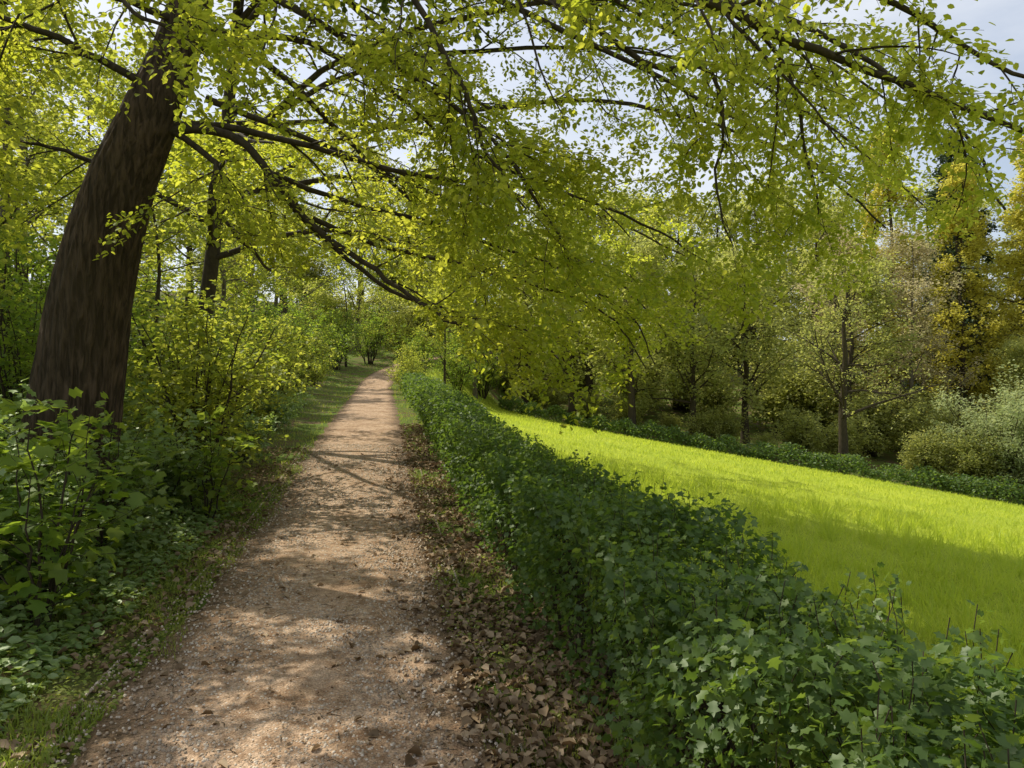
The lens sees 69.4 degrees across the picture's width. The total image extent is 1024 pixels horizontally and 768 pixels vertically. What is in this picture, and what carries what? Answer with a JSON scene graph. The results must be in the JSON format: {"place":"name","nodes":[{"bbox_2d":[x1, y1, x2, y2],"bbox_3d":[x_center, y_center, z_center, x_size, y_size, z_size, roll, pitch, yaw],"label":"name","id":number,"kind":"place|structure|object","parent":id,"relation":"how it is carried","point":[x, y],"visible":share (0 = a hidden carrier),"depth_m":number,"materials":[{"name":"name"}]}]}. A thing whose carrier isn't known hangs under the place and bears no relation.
{"place":"outdoors","nodes":[
{"label":"outdoors","id":0,"kind":"place"},
{"bbox_2d":[15,351,529,767],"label":"gravel path","id":1,"kind":"structure","parent":0,"point":[367,414],"depth_m":4.31,"materials":[{"name":"beige gravel"}]},
{"bbox_2d":[0,282,1023,767],"bbox_3d":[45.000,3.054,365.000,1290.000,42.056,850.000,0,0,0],"label":"ground","id":2,"kind":"structure","parent":0,"point":[884,458],"depth_m":14.38,"materials":[{"name":"green plant"}]},
{"bbox_2d":[0,378,54,447],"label":"bramble bush","id":3,"kind":"object","parent":2,"relation":"on","point":[31,402],"visible":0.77,"depth_m":5.71,"materials":[{"name":"green plant"}]},
{"bbox_2d":[0,0,64,315],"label":"young tree","id":4,"kind":"object","parent":2,"relation":"on","point":[18,107],"visible":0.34,"depth_m":10.30,"materials":[{"name":"green plant"}]},
{"bbox_2d":[0,0,79,205],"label":"woodland tree","id":5,"kind":"object","parent":2,"relation":"on","point":[53,167],"visible":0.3,"depth_m":13.52,"materials":[{"name":"green plant"}]},
{"bbox_2d":[0,424,103,583],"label":"sycamore sapling","id":6,"kind":"object","parent":2,"relation":"on","point":[43,472],"visible":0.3,"depth_m":4.94,"materials":[{"name":"green plant"}]},
{"bbox_2d":[0,410,105,519],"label":"bramble bush","id":7,"kind":"object","parent":2,"relation":"on","point":[12,442],"visible":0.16,"depth_m":6.09,"materials":[{"name":"green plant"}]},
{"bbox_2d":[0,461,108,602],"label":"bramble bush","id":8,"kind":"object","parent":2,"relation":"on","point":[19,540],"visible":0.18,"depth_m":5.04,"materials":[{"name":"green plant"}]},
{"bbox_2d":[0,215,132,390],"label":"hazel shrub","id":9,"kind":"object","parent":2,"relation":"on","point":[15,269],"visible":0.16,"depth_m":12.90,"materials":[{"name":"green plant"}]},
{"bbox_2d":[0,0,147,319],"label":"woodland tree","id":10,"kind":"object","parent":2,"relation":"on","point":[61,75],"visible":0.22,"depth_m":19.51,"materials":[{"name":"green plant"}]},
{"bbox_2d":[0,387,149,633],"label":"sycamore sapling","id":11,"kind":"object","parent":2,"relation":"on","point":[53,567],"visible":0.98,"depth_m":4.61,"materials":[{"name":"green plant"}]},
{"bbox_2d":[0,215,157,364],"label":"hazel shrub","id":12,"kind":"object","parent":2,"relation":"on","point":[30,241],"visible":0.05,"depth_m":16.68,"materials":[{"name":"green plant"}]},
{"bbox_2d":[0,238,169,445],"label":"hazel shrub","id":13,"kind":"object","parent":2,"relation":"on","point":[24,364],"visible":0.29,"depth_m":8.75,"materials":[{"name":"green plant"}]},
{"bbox_2d":[0,249,169,414],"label":"hazel shrub","id":14,"kind":"object","parent":2,"relation":"on","point":[44,297],"visible":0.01,"depth_m":11.54,"materials":[{"name":"green plant"}]},
{"bbox_2d":[0,2,177,291],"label":"woodland tree","id":15,"kind":"object","parent":2,"relation":"on","point":[42,107],"visible":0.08,"depth_m":30.15,"materials":[{"name":"green plant"}]},
{"bbox_2d":[21,45,173,289],"bbox_3d":[-22.910,-10.069,41.833,8.514,17.596,11.313,0,0,-30],"label":"woodland tree","id":16,"kind":"object","parent":2,"relation":"on","point":[61,130],"visible":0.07,"depth_m":41.92,"materials":[{"name":"green plant"}]},
{"bbox_2d":[20,391,186,569],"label":"sycamore sapling","id":17,"kind":"object","parent":2,"relation":"on","point":[156,478],"visible":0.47,"depth_m":6.13,"materials":[{"name":"green plant"}]},
{"bbox_2d":[3,404,211,549],"bbox_3d":[-3.684,0.862,6.571,1.749,1.371,1.240,0,0,18],"label":"bramble bush","id":18,"kind":"object","parent":2,"relation":"on","point":[145,481],"visible":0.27,"depth_m":6.48,"materials":[{"name":"green plant"}]},
{"bbox_2d":[11,21,213,297],"bbox_3d":[-14.005,-6.372,25.173,8.484,13.197,6.386,0,0,-39],"label":"woodland tree","id":19,"kind":"object","parent":2,"relation":"on","point":[123,63],"visible":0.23,"depth_m":25.70,"materials":[{"name":"green plant"}]},
{"bbox_2d":[0,361,316,731],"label":"nettle undergrowth","id":20,"kind":"object","parent":2,"relation":"on","point":[74,618],"visible":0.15,"depth_m":5.18,"materials":[{"name":"green plant"}]},
{"bbox_2d":[58,75,260,396],"bbox_3d":[-9.347,-3.840,20.016,5.365,9.221,3.280,0,0,-11],"label":"young tree","id":21,"kind":"object","parent":2,"relation":"on","point":[158,281],"visible":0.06,"depth_m":19.94,"materials":[{"name":"green plant"}]},
{"bbox_2d":[129,254,200,361],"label":"hazel shrub","id":22,"kind":"object","parent":2,"relation":"on","point":[155,275],"visible":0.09,"depth_m":23.00,"materials":[{"name":"green plant"}]},
{"bbox_2d":[121,406,220,515],"bbox_3d":[-3.887,0.889,8.329,1.174,1.299,1.657,0,0,-19],"label":"bramble bush","id":23,"kind":"object","parent":2,"relation":"on","point":[170,477],"visible":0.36,"depth_m":8.26,"materials":[{"name":"green plant"}]},
{"bbox_2d":[152,399,260,522],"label":"sycamore sapling","id":24,"kind":"object","parent":2,"relation":"on","point":[203,488],"visible":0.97,"depth_m":8.09,"materials":[{"name":"green plant"}]},
{"bbox_2d":[124,294,291,424],"bbox_3d":[-5.626,-0.231,13.190,2.993,2.799,2.574,0,0,-45],"label":"hazel shrub","id":25,"kind":"object","parent":2,"relation":"on","point":[247,345],"visible":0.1,"depth_m":13.12,"materials":[{"name":"green plant"}]},
{"bbox_2d":[120,270,301,450],"bbox_3d":[-4.689,-0.187,10.951,3.109,3.070,2.896,0,0,21],"label":"elder shrub","id":26,"kind":"object","parent":2,"relation":"on","point":[146,351],"visible":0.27,"depth_m":10.97,"materials":[{"name":"green plant"}]},
{"bbox_2d":[146,132,283,319],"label":"woodland tree","id":27,"kind":"object","parent":2,"relation":"on","point":[182,274],"visible":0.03,"depth_m":55.02,"materials":[{"name":"green plant"}]},
{"bbox_2d":[119,270,319,491],"bbox_3d":[-4.142,-0.003,9.910,2.776,2.942,2.980,0,0,-36],"label":"elder shrub","id":28,"kind":"object","parent":2,"relation":"on","point":[189,389],"visible":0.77,"depth_m":9.48,"materials":[{"name":"green plant"}]},
{"bbox_2d":[139,132,305,323],"bbox_3d":[-12.035,-5.618,31.431,5.676,11.730,7.542,0,0,12],"label":"woodland tree","id":29,"kind":"object","parent":2,"relation":"on","point":[224,275],"visible":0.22,"depth_m":32.15,"materials":[{"name":"green plant"}]},
{"bbox_2d":[214,400,281,462],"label":"bramble bush","id":30,"kind":"object","parent":2,"relation":"on","point":[251,425],"visible":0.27,"depth_m":12.00,"materials":[{"name":"green plant"}]},
{"bbox_2d":[190,287,308,393],"bbox_3d":[-8.186,-1.177,22.175,3.432,3.732,3.991,0,0,7],"label":"hazel shrub","id":31,"kind":"object","parent":2,"relation":"on","point":[269,315],"visible":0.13,"depth_m":21.95,"materials":[{"name":"green plant"}]},
{"bbox_2d":[214,311,310,430],"bbox_3d":[-5.428,-0.211,15.489,2.591,2.558,2.414,0,0,-26],"label":"elder shrub","id":32,"kind":"object","parent":2,"relation":"on","point":[262,411],"visible":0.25,"depth_m":15.46,"materials":[{"name":"green plant"}]},
{"bbox_2d":[178,144,347,324],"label":"woodland tree","id":33,"kind":"object","parent":2,"relation":"on","point":[280,264],"visible":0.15,"depth_m":40.01,"materials":[{"name":"green plant"}]},
{"bbox_2d":[227,161,329,346],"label":"woodland tree","id":34,"kind":"object","parent":2,"relation":"on","point":[291,276],"visible":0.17,"depth_m":49.77,"materials":[{"name":"green plant"}]},
{"bbox_2d":[255,384,302,429],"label":"bramble bush","id":35,"kind":"object","parent":2,"relation":"on","point":[285,407],"visible":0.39,"depth_m":16.53,"materials":[{"name":"green plant"}]},
{"bbox_2d":[237,294,327,374],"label":"hazel shrub","id":36,"kind":"object","parent":2,"relation":"on","point":[303,329],"visible":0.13,"depth_m":26.74,"materials":[{"name":"green plant"}]},
{"bbox_2d":[246,311,325,401],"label":"elder shrub","id":37,"kind":"object","parent":2,"relation":"on","point":[281,388],"visible":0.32,"depth_m":20.44,"materials":[{"name":"green plant"}]},
{"bbox_2d":[237,295,335,387],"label":"hazel shrub","id":38,"kind":"object","parent":2,"relation":"on","point":[325,339],"visible":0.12,"depth_m":34.06,"materials":[{"name":"green plant"}]},
{"bbox_2d":[252,312,323,396],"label":"elder shrub","id":39,"kind":"object","parent":2,"relation":"on","point":[314,365],"visible":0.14,"depth_m":24.66,"materials":[{"name":"green plant"}]},
{"bbox_2d":[288,312,342,392],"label":"elder shrub","id":40,"kind":"object","parent":2,"relation":"on","point":[312,373],"visible":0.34,"depth_m":30.97,"materials":[{"name":"green plant"}]},
{"bbox_2d":[284,302,355,376],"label":"hazel shrub","id":41,"kind":"object","parent":2,"relation":"on","point":[320,318],"visible":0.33,"depth_m":42.06,"materials":[{"name":"green plant"}]},
{"bbox_2d":[306,323,337,385],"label":"elder shrub","id":42,"kind":"object","parent":2,"relation":"on","point":[327,351],"visible":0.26,"depth_m":38.06,"materials":[{"name":"green plant"}]},
{"bbox_2d":[280,281,386,345],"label":"tree","id":43,"kind":"object","parent":2,"relation":"on","point":[338,296],"visible":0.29,"depth_m":59.71,"materials":[{"name":"green plant"}]},
{"bbox_2d":[299,304,370,369],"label":"hazel shrub","id":44,"kind":"object","parent":2,"relation":"on","point":[338,323],"visible":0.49,"depth_m":47.04,"materials":[{"name":"green plant"}]},
{"bbox_2d":[0,355,676,767],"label":"verge grass","id":45,"kind":"structure","parent":2,"relation":"on","point":[40,731],"depth_m":4.45,"materials":[{"name":"green plant"}]},
{"bbox_2d":[312,236,381,366],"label":"young tree","id":46,"kind":"object","parent":2,"relation":"on","point":[328,300],"visible":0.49,"depth_m":48.67,"materials":[{"name":"green plant"}]},
{"bbox_2d":[0,423,705,767],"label":"fallen leaves","id":47,"kind":"object","parent":2,"relation":"on","point":[587,758],"depth_m":4.37,"materials":[{"name":"brown plant"}]},
{"bbox_2d":[303,173,403,350],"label":"woodland tree","id":48,"kind":"object","parent":2,"relation":"on","point":[369,270],"visible":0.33,"depth_m":59.51,"materials":[{"name":"green plant"}]},
{"bbox_2d":[330,305,396,364],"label":"hazel shrub","id":49,"kind":"object","parent":2,"relation":"on","point":[369,346],"visible":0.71,"depth_m":51.90,"materials":[{"name":"green plant"}]},
{"bbox_2d":[0,447,736,767],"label":"creeping ground cover","id":50,"kind":"object","parent":2,"relation":"on","point":[82,695],"visible":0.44,"depth_m":4.47,"materials":[{"name":"green plant"}]},
{"bbox_2d":[347,279,412,343],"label":"distant shrub","id":51,"kind":"object","parent":2,"relation":"on","point":[373,304],"visible":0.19,"depth_m":65.42,"materials":[{"name":"green plant"}]},
{"bbox_2d":[381,306,426,359],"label":"elder shrub","id":52,"kind":"object","parent":2,"relation":"on","point":[396,330],"visible":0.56,"depth_m":56.70,"materials":[{"name":"green plant"}]},
{"bbox_2d":[384,350,425,389],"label":"elder shrub","id":53,"kind":"object","parent":2,"relation":"on","point":[410,368],"visible":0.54,"depth_m":33.01,"materials":[{"name":"green plant"}]},
{"bbox_2d":[384,340,434,386],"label":"elder shrub","id":54,"kind":"object","parent":2,"relation":"on","point":[403,358],"visible":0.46,"depth_m":37.84,"materials":[{"name":"green plant"}]},
{"bbox_2d":[369,192,454,319],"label":"woodland tree","id":55,"kind":"object","parent":2,"relation":"on","point":[404,268],"visible":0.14,"depth_m":67.27,"materials":[{"name":"green plant"}]},
{"bbox_2d":[376,294,450,352],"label":"distant shrub","id":56,"kind":"object","parent":2,"relation":"on","point":[410,316],"visible":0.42,"depth_m":61.52,"materials":[{"name":"green plant"}]},
{"bbox_2d":[391,323,445,375],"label":"hazel shrub","id":57,"kind":"object","parent":2,"relation":"on","point":[420,348],"visible":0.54,"depth_m":42.80,"materials":[{"name":"green plant"}]},
{"bbox_2d":[403,254,483,386],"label":"young tree","id":58,"kind":"object","parent":2,"relation":"on","point":[441,345],"visible":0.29,"depth_m":43.45,"materials":[{"name":"green plant"}]},
{"bbox_2d":[416,324,484,385],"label":"hazel shrub","id":59,"kind":"object","parent":2,"relation":"on","point":[450,339],"visible":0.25,"depth_m":49.85,"materials":[{"name":"green plant"}]},
{"bbox_2d":[427,339,485,392],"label":"hazel shrub","id":60,"kind":"object","parent":2,"relation":"on","point":[455,378],"visible":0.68,"depth_m":45.85,"materials":[{"name":"green plant"}]},
{"bbox_2d":[0,0,933,363],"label":"beech tree","id":61,"kind":"object","parent":2,"relation":"on","point":[224,154],"visible":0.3,"depth_m":14.56,"materials":[{"name":"green plant"}]},
{"bbox_2d":[432,238,534,398],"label":"woodland tree","id":62,"kind":"object","parent":2,"relation":"on","point":[475,391],"visible":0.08,"depth_m":51.84,"materials":[{"name":"green plant"}]},
{"bbox_2d":[460,347,507,398],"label":"hazel shrub","id":63,"kind":"object","parent":2,"relation":"on","point":[486,389],"visible":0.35,"depth_m":53.88,"materials":[{"name":"green plant"}]},
{"bbox_2d":[0,0,1023,512],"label":"leaning beech tree","id":64,"kind":"object","parent":2,"relation":"on","point":[82,344],"visible":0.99,"depth_m":5.94,"materials":[{"name":"green plant"}]},
{"bbox_2d":[483,224,584,412],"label":"oak tree","id":65,"kind":"object","parent":2,"relation":"on","point":[519,358],"visible":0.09,"depth_m":54.60,"materials":[{"name":"green plant"}]},
{"bbox_2d":[531,387,568,412],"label":"distant shrub","id":66,"kind":"object","parent":2,"relation":"on","point":[553,399],"visible":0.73,"depth_m":54.24,"materials":[{"name":"green plant"}]},
{"bbox_2d":[510,228,643,424],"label":"oak tree","id":67,"kind":"object","parent":2,"relation":"on","point":[571,407],"visible":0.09,"depth_m":48.32,"materials":[{"name":"green plant"}]},
{"bbox_2d":[516,182,647,403],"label":"oak tree","id":68,"kind":"object","parent":2,"relation":"on","point":[588,380],"visible":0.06,"depth_m":57.66,"materials":[{"name":"green plant"}]},
{"bbox_2d":[602,389,644,431],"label":"distant shrub","id":69,"kind":"object","parent":2,"relation":"on","point":[623,413],"visible":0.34,"depth_m":46.43,"materials":[{"name":"green plant"}]},
{"bbox_2d":[565,227,706,436],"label":"oak tree","id":70,"kind":"object","parent":2,"relation":"on","point":[640,248],"visible":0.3,"depth_m":44.09,"materials":[{"name":"green plant"}]},
{"bbox_2d":[597,344,686,419],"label":"distant shrub","id":71,"kind":"object","parent":2,"relation":"on","point":[656,381],"visible":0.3,"depth_m":52.54,"materials":[{"name":"green plant"}]},
{"bbox_2d":[620,190,754,410],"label":"oak tree","id":72,"kind":"object","parent":2,"relation":"on","point":[707,236],"visible":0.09,"depth_m":57.57,"materials":[{"name":"green plant"}]},
{"bbox_2d":[659,349,727,415],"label":"distant shrub","id":73,"kind":"object","parent":2,"relation":"on","point":[684,405],"visible":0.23,"depth_m":55.94,"materials":[{"name":"green plant"}]},
{"bbox_2d":[635,246,763,436],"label":"oak tree","id":74,"kind":"object","parent":2,"relation":"on","point":[691,372],"visible":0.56,"depth_m":43.99,"materials":[{"name":"green plant"}]},
{"bbox_2d":[681,403,736,445],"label":"distant shrub","id":75,"kind":"object","parent":2,"relation":"on","point":[703,424],"visible":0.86,"depth_m":43.63,"materials":[{"name":"green plant"}]},
{"bbox_2d":[399,361,1023,767],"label":"clipped hedge","id":76,"kind":"object","parent":2,"relation":"on","point":[499,471],"visible":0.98,"depth_m":2.63,"materials":[{"name":"green plant"}]},
{"bbox_2d":[686,360,752,422],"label":"distant shrub","id":77,"kind":"object","parent":2,"relation":"on","point":[711,399],"visible":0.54,"depth_m":51.93,"materials":[{"name":"green plant"}]},
{"bbox_2d":[425,366,1023,767],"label":"meadow grass","id":78,"kind":"structure","parent":2,"relation":"on","point":[915,548],"depth_m":11.26,"materials":[{"name":"green plant"}]},
{"bbox_2d":[701,409,750,445],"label":"distant shrub","id":79,"kind":"object","parent":2,"relation":"on","point":[733,429],"visible":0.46,"depth_m":43.93,"materials":[{"name":"green plant"}]},
{"bbox_2d":[678,242,819,443],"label":"oak tree","id":80,"kind":"object","parent":2,"relation":"on","point":[748,382],"visible":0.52,"depth_m":44.90,"materials":[{"name":"green plant"}]},
{"bbox_2d":[693,174,816,408],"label":"oak tree","id":81,"kind":"object","parent":2,"relation":"on","point":[788,284],"visible":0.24,"depth_m":60.74,"materials":[{"name":"green plant"}]},
{"bbox_2d":[497,396,1023,505],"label":"field boundary hedge","id":82,"kind":"object","parent":2,"relation":"on","point":[803,456],"visible":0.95,"depth_m":37.24,"materials":[{"name":"green plant"}]},
{"bbox_2d":[748,348,833,435],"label":"distant shrub","id":83,"kind":"object","parent":2,"relation":"on","point":[772,408],"visible":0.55,"depth_m":49.02,"materials":[{"name":"green plant"}]},
{"bbox_2d":[768,400,826,454],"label":"distant shrub","id":84,"kind":"object","parent":2,"relation":"on","point":[796,428],"visible":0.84,"depth_m":42.08,"materials":[{"name":"green plant"}]},
{"bbox_2d":[750,187,872,375],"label":"oak tree","id":85,"kind":"object","parent":2,"relation":"on","point":[818,237],"visible":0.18,"depth_m":65.26,"materials":[{"name":"green plant"}]},
{"bbox_2d":[749,357,888,429],"bbox_3d":[21.019,0.768,50.053,5.935,6.269,8.603,0,0,-40],"label":"distant shrub","id":86,"kind":"object","parent":2,"relation":"on","point":[825,413],"visible":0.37,"depth_m":48.97,"materials":[{"name":"green plant"}]},
{"bbox_2d":[798,410,884,464],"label":"distant shrub","id":87,"kind":"object","parent":2,"relation":"on","point":[825,441],"visible":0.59,"depth_m":40.42,"materials":[{"name":"green plant"}]},
{"bbox_2d":[792,221,891,436],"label":"budding tree","id":88,"kind":"object","parent":2,"relation":"on","point":[833,259],"visible":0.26,"depth_m":50.60,"materials":[{"name":"green plant"}]},
{"bbox_2d":[776,249,929,449],"bbox_3d":[20.905,-1.984,46.186,7.816,12.910,7.203,0,0,1],"label":"oak tree","id":89,"kind":"object","parent":2,"relation":"on","point":[874,345],"visible":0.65,"depth_m":45.34,"materials":[{"name":"green plant"}]},
{"bbox_2d":[771,227,951,474],"bbox_3d":[17.730,-1.447,37.855,8.988,12.823,5.696,0,0,26],"label":"sparse tree","id":90,"kind":"object","parent":2,"relation":"on","point":[842,399],"visible":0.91,"depth_m":37.75,"materials":[{"name":"green plant"}]},
{"bbox_2d":[827,374,927,460],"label":"distant shrub","id":91,"kind":"object","parent":2,"relation":"on","point":[881,419],"visible":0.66,"depth_m":44.03,"materials":[{"name":"green plant"}]},
{"bbox_2d":[824,118,965,431],"bbox_3d":[27.742,-8.366,54.845,9.506,24.601,7.410,0,0,-9],"label":"larch tree","id":92,"kind":"object","parent":2,"relation":"on","point":[877,214],"visible":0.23,"depth_m":54.58,"materials":[{"name":"plant"}]},
{"bbox_2d":[864,379,968,450],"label":"distant shrub","id":93,"kind":"object","parent":2,"relation":"on","point":[930,394],"visible":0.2,"depth_m":46.67,"materials":[{"name":"green plant"}]},
{"bbox_2d":[859,222,986,415],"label":"budding tree","id":94,"kind":"object","parent":2,"relation":"on","point":[925,250],"visible":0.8,"depth_m":47.85,"materials":[{"name":"green plant"}]},
{"bbox_2d":[895,422,960,482],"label":"distant shrub","id":95,"kind":"object","parent":2,"relation":"on","point":[915,454],"visible":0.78,"depth_m":37.38,"materials":[{"name":"green plant"}]},
{"bbox_2d":[896,394,994,468],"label":"distant shrub","id":96,"kind":"object","parent":2,"relation":"on","point":[934,415],"visible":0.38,"depth_m":42.65,"materials":[{"name":"green plant"}]},
{"bbox_2d":[900,126,1019,418],"bbox_3d":[36.074,-8.462,59.397,8.913,24.721,9.102,0,0,15],"label":"spruce tree","id":97,"kind":"object","parent":2,"relation":"on","point":[932,193],"visible":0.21,"depth_m":59.21,"materials":[{"name":"green plant"}]},
{"bbox_2d":[897,153,1023,427],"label":"larch tree","id":98,"kind":"object","parent":2,"relation":"on","point":[973,249],"visible":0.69,"depth_m":50.35,"materials":[{"name":"yellow plant"}]},
{"bbox_2d":[914,376,1023,495],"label":"hawthorn bush","id":99,"kind":"object","parent":2,"relation":"on","point":[1003,427],"visible":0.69,"depth_m":35.73,"materials":[{"name":"green plant"}]},
{"bbox_2d":[928,427,1014,492],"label":"distant shrub","id":100,"kind":"object","parent":2,"relation":"on","point":[969,462],"visible":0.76,"depth_m":35.91,"materials":[{"name":"green plant"}]},
{"bbox_2d":[965,135,1023,427],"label":"larch tree","id":101,"kind":"object","parent":2,"relation":"on","point":[1010,261],"visible":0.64,"depth_m":50.75,"materials":[{"name":"yellow plant"}]},
{"bbox_2d":[973,333,1023,408],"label":"bush","id":102,"kind":"object","parent":2,"relation":"on","point":[1019,345],"visible":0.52,"depth_m":44.74,"materials":[{"name":"green plant"}]},
{"bbox_2d":[976,175,1023,394],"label":"larch tree","id":103,"kind":"object","parent":2,"relation":"on","point":[1021,308],"visible":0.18,"depth_m":57.65,"materials":[{"name":"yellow plant"}]},
{"bbox_2d":[7,0,1023,340],"label":"sky","id":104,"kind":"structure","parent":0,"point":[1007,15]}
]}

